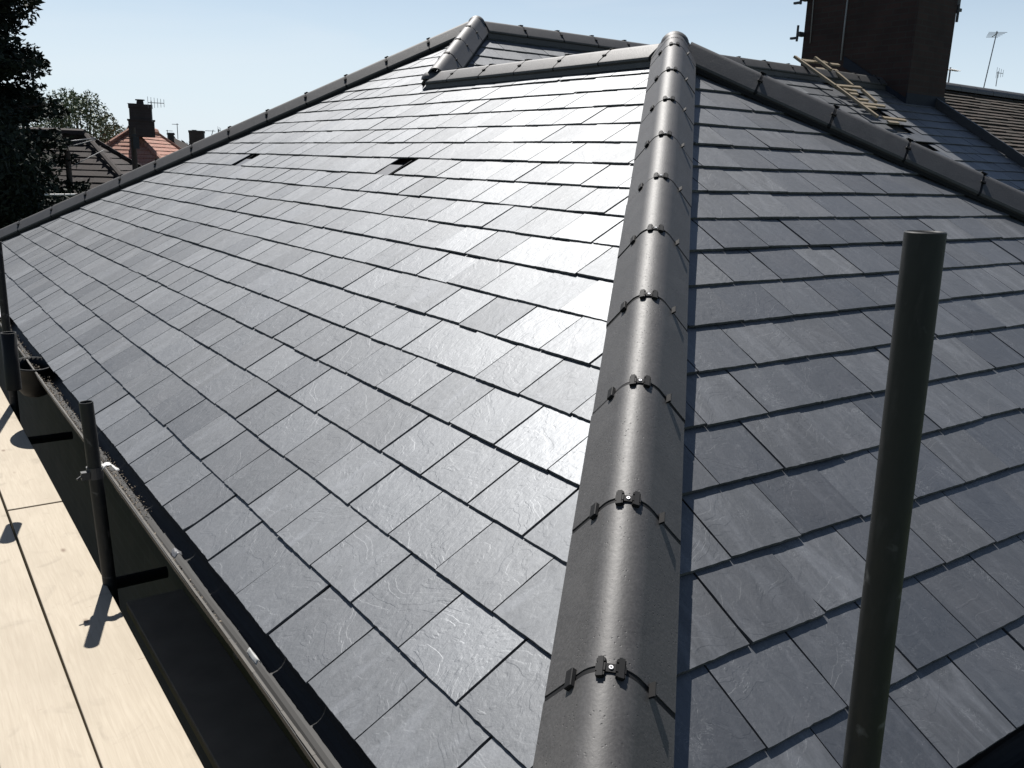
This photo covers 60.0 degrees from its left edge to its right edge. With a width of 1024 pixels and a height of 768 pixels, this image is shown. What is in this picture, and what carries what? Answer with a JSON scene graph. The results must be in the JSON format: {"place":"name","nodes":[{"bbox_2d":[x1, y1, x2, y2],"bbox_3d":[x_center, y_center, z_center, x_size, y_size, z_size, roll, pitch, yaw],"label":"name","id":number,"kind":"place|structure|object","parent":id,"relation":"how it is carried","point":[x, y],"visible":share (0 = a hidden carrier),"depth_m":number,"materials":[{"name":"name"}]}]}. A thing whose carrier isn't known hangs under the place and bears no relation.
{"place":"outdoors","nodes":[
{"label":"outdoors","id":0,"kind":"place"},
{"bbox_2d":[45,194,74,195],"bbox_3d":[-6.583,-2.794,13.100,0.562,0.043,0.028,-4,15,-21],"label":"handrail","id":1,"kind":"object","parent":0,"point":[60,194],"visible":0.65,"depth_m":13.06,"materials":[{"name":"white plastic"}]},
{"bbox_2d":[167,133,187,147],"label":"house","id":2,"kind":"structure","parent":0,"point":[179,143],"depth_m":60.02,"materials":[{"name":"grey tile"}]},
{"bbox_2d":[1,0,1023,144],"label":"sky","id":3,"kind":"structure","parent":0,"point":[213,65],"materials":[{"name":"blue"}]},
{"bbox_2d":[948,67,960,81],"bbox_3d":[9.928,-6.917,20.017,0.419,0.406,0.220,-8,17,-34],"label":"television aerial","id":4,"kind":"object","parent":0,"point":[950,70],"visible":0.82,"depth_m":19.94,"materials":[{"name":"metal"}]},
{"bbox_2d":[935,82,1023,167],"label":"neighbour house","id":5,"kind":"structure","parent":0,"point":[994,118],"depth_m":12.43,"materials":[{"name":"tile"}]},
{"bbox_2d":[983,31,1006,87],"bbox_3d":[11.830,-7.901,21.944,0.420,1.518,0.407,4,14,9],"label":"television aerial","id":6,"kind":"object","parent":5,"relation":"attached to","point":[993,33],"visible":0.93,"depth_m":21.74,"materials":[{"name":"metal"}]},
{"label":"ground","id":7,"kind":"structure","parent":0,"visible":0},
{"bbox_2d":[0,241,35,593],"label":"scaffold pole","id":8,"kind":"object","parent":7,"relation":"on","point":[6,326],"visible":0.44,"depth_m":5.57,"materials":[{"name":"grey metal"}]},
{"bbox_2d":[0,113,81,228],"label":"hedge","id":9,"kind":"object","parent":7,"relation":"on","point":[18,197],"visible":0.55,"depth_m":13.15,"materials":[{"name":"green plant"}]},
{"bbox_2d":[0,0,91,225],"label":"conifer tree","id":10,"kind":"object","parent":7,"relation":"on","point":[26,106],"visible":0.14,"depth_m":14.23,"materials":[{"name":"green plant"}]},
{"bbox_2d":[64,151,73,197],"bbox_3d":[-7.626,-0.742,15.788,0.114,6.586,0.120,-8,17,-34],"label":"clothes post","id":11,"kind":"object","parent":7,"relation":"on","point":[68,169],"visible":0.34,"depth_m":15.04,"materials":[{"name":"wood"}]},
{"bbox_2d":[60,138,95,141],"bbox_3d":[-7.441,-4.189,15.243,0.051,0.110,0.641,11,16,31],"label":"wire","id":12,"kind":"object","parent":11,"relation":"attached to","point":[82,139],"visible":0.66,"depth_m":15.28,"materials":[{"name":"metal"}]},
{"bbox_2d":[69,150,103,167],"bbox_3d":[-7.287,-3.871,15.240,0.051,0.324,0.693,10,16,30],"label":"wire","id":13,"kind":"object","parent":11,"relation":"attached to","point":[87,158],"visible":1,"depth_m":15.21,"materials":[{"name":"grey metal"}]},
{"bbox_2d":[29,88,111,142],"bbox_3d":[-12.851,-4.313,25.936,3.674,8.322,3.241,-8,17,-34],"label":"leafy tree","id":14,"kind":"object","parent":7,"relation":"on","point":[56,120],"visible":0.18,"depth_m":24.93,"materials":[{"name":"green plant"}]},
{"bbox_2d":[6,127,141,198],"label":"brown tiled house","id":15,"kind":"structure","parent":7,"relation":"on","point":[108,163],"depth_m":18.58,"materials":[{"name":"tile"}]},
{"bbox_2d":[45,88,121,141],"bbox_3d":[-12.820,-4.566,26.832,2.580,8.385,2.435,-8,17,-34],"label":"leafy tree","id":16,"kind":"object","parent":7,"relation":"on","point":[88,104],"visible":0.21,"depth_m":26.02,"materials":[{"name":"green plant"}]},
{"bbox_2d":[79,400,119,608],"bbox_3d":[-1.523,2.778,3.907,0.274,5.602,0.048,-2,14,-15],"label":"scaffold pole","id":17,"kind":"object","parent":7,"relation":"on","point":[93,461],"visible":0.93,"depth_m":3.29,"materials":[{"name":"grey metal"}]},
{"bbox_2d":[0,496,61,663],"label":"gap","id":18,"kind":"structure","parent":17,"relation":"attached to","point":[23,560],"depth_m":7.09,"materials":[{"name":"black"}]},
{"bbox_2d":[76,466,103,480],"bbox_3d":[-1.556,0.327,3.267,0.096,0.044,0.058,-8,17,-34],"label":"pipe coupler","id":19,"kind":"object","parent":17,"relation":"attached to","point":[93,474],"visible":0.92,"depth_m":3.25,"materials":[{"name":"grey metal"}]},
{"bbox_2d":[92,120,126,142],"bbox_3d":[-13.813,-5.211,30.770,2.003,7.689,2.238,1,14,-5],"label":"leafy tree","id":20,"kind":"object","parent":7,"relation":"on","point":[119,131],"visible":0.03,"depth_m":29.80,"materials":[{"name":"green plant"}]},
{"bbox_2d":[130,127,139,169],"bbox_3d":[-7.329,-1.467,17.766,0.150,7.066,0.350,-8,17,-34],"label":"telegraph pole","id":21,"kind":"object","parent":7,"relation":"on","point":[135,144],"visible":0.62,"depth_m":17.02,"materials":[{"name":"wood"}]},
{"bbox_2d":[105,99,180,165],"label":"red tiled house","id":22,"kind":"structure","parent":7,"relation":"on","point":[154,143],"depth_m":25.45,"materials":[{"name":"tile"}]},
{"bbox_2d":[147,96,163,121],"bbox_3d":[-10.006,-7.725,24.966,0.431,0.670,0.025,-4,15,-22],"label":"television aerial","id":23,"kind":"object","parent":22,"relation":"attached to","point":[151,102],"visible":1,"depth_m":24.92,"materials":[{"name":"metal"}]},
{"bbox_2d":[181,130,204,148],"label":"house","id":24,"kind":"structure","parent":7,"relation":"on","point":[195,136],"depth_m":39.68,"materials":[{"name":"brown brick"}]},
{"bbox_2d":[0,0,1023,767],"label":"house","id":25,"kind":"structure","parent":7,"relation":"on","point":[476,392],"depth_m":3.07,"materials":[{"name":"stone"}]},
{"bbox_2d":[0,331,52,397],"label":"hopper","id":26,"kind":"object","parent":25,"relation":"attached to","point":[20,375],"visible":0.86,"depth_m":4.07,"materials":[{"name":"black plastic"}]},
{"bbox_2d":[101,462,118,470],"bbox_3d":[-1.501,0.310,3.296,0.077,0.036,0.041,-5,15,-26],"label":"plastic scrap","id":27,"kind":"object","parent":25,"relation":"on","point":[104,465],"visible":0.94,"depth_m":3.29,"materials":[{"name":"white plastic"}]},
{"bbox_2d":[0,318,325,767],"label":"gutter debris","id":28,"kind":"object","parent":25,"relation":"on","point":[107,467],"visible":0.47,"depth_m":3.80,"materials":[{"name":"brown plant"}]},
{"bbox_2d":[171,548,181,557],"bbox_3d":[-1.055,0.530,2.788,0.031,0.019,0.050,-8,17,-34],"label":"plastic scrap","id":29,"kind":"object","parent":25,"relation":"on","point":[175,552],"visible":1,"depth_m":2.78,"materials":[{"name":"white plastic"}]},
{"bbox_2d":[247,647,260,664],"bbox_3d":[-0.648,0.682,2.226,0.016,0.016,0.070,-8,17,-34],"label":"plastic scrap","id":30,"kind":"object","parent":25,"relation":"on","point":[253,656],"visible":1,"depth_m":2.22,"materials":[{"name":"white plastic"}]},
{"bbox_2d":[790,0,808,41],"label":"aerial bracket","id":31,"kind":"object","parent":25,"relation":"attached to","point":[800,34],"visible":1,"depth_m":12.86,"materials":[{"name":"black metal"}]},
{"bbox_2d":[810,0,813,42],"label":"cable","id":32,"kind":"object","parent":25,"relation":"attached to","point":[811,21],"visible":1,"depth_m":12.76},
{"bbox_2d":[840,0,847,59],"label":"cable","id":33,"kind":"object","parent":25,"relation":"attached to","point":[844,30],"visible":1,"depth_m":12.35,"materials":[{"name":"grey plastic"}]},
{"bbox_2d":[793,55,906,124],"bbox_3d":[4.295,-3.676,11.082,1.042,0.876,1.424,-8,17,-34],"label":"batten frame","id":34,"kind":"object","parent":25,"relation":"on","point":[865,105],"visible":1,"depth_m":10.94,"materials":[{"name":"brown wood"}]},
{"bbox_2d":[955,0,961,21],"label":"aerial bracket","id":35,"kind":"object","parent":25,"relation":"attached to","point":[959,9],"visible":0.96,"depth_m":12.00,"materials":[{"name":"black metal"}]},
{"bbox_2d":[842,230,946,767],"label":"scaffold pole","id":36,"kind":"object","parent":7,"relation":"on","point":[917,295],"visible":1,"depth_m":1.14,"materials":[{"name":"grey metal"}]},
{"bbox_3d":[-3.692,0.253,5.569,0.048,0.048,12.600,-8,17,-34],"label":"scaffold tube","id":37,"kind":"object","parent":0,"visible":0},
{"bbox_2d":[28,431,72,444],"bbox_3d":[-3.257,0.391,4.910,1.500,0.048,0.048,-8,17,-34],"label":"scaffold transom","id":38,"kind":"object","parent":37,"relation":"on","point":[50,438],"visible":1,"depth_m":5.25,"materials":[{"name":"black metal"}]},
{"bbox_2d":[0,387,61,517],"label":"scaffold board","id":39,"kind":"object","parent":38,"relation":"on","point":[25,481],"visible":0.94,"depth_m":4.53,"materials":[{"name":"brown wood"}]},
{"bbox_2d":[36,566,168,604],"bbox_3d":[-2.026,0.852,3.209,1.500,0.048,0.048,-8,17,-34],"label":"scaffold transom","id":40,"kind":"object","parent":37,"relation":"on","point":[136,578],"visible":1,"depth_m":3.56,"materials":[{"name":"black metal"}]},
{"bbox_2d":[0,498,99,767],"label":"scaffold board","id":41,"kind":"object","parent":40,"relation":"on","point":[42,725],"visible":1,"depth_m":2.71,"materials":[{"name":"brown wood"}]},
{"bbox_2d":[8,502,203,767],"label":"scaffold board","id":42,"kind":"object","parent":40,"relation":"on","point":[129,717],"visible":0.99,"depth_m":2.90,"materials":[{"name":"brown wood"}]},
{"bbox_3d":[-0.967,1.248,1.745,1.500,0.048,0.048,-8,17,-34],"label":"scaffold transom","id":43,"kind":"object","parent":37,"relation":"on","visible":0},
{"bbox_2d":[126,589,307,767],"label":"scaffold board","id":44,"kind":"object","parent":43,"relation":"on","point":[232,722],"visible":1,"depth_m":2.74,"materials":[{"name":"black wood"}]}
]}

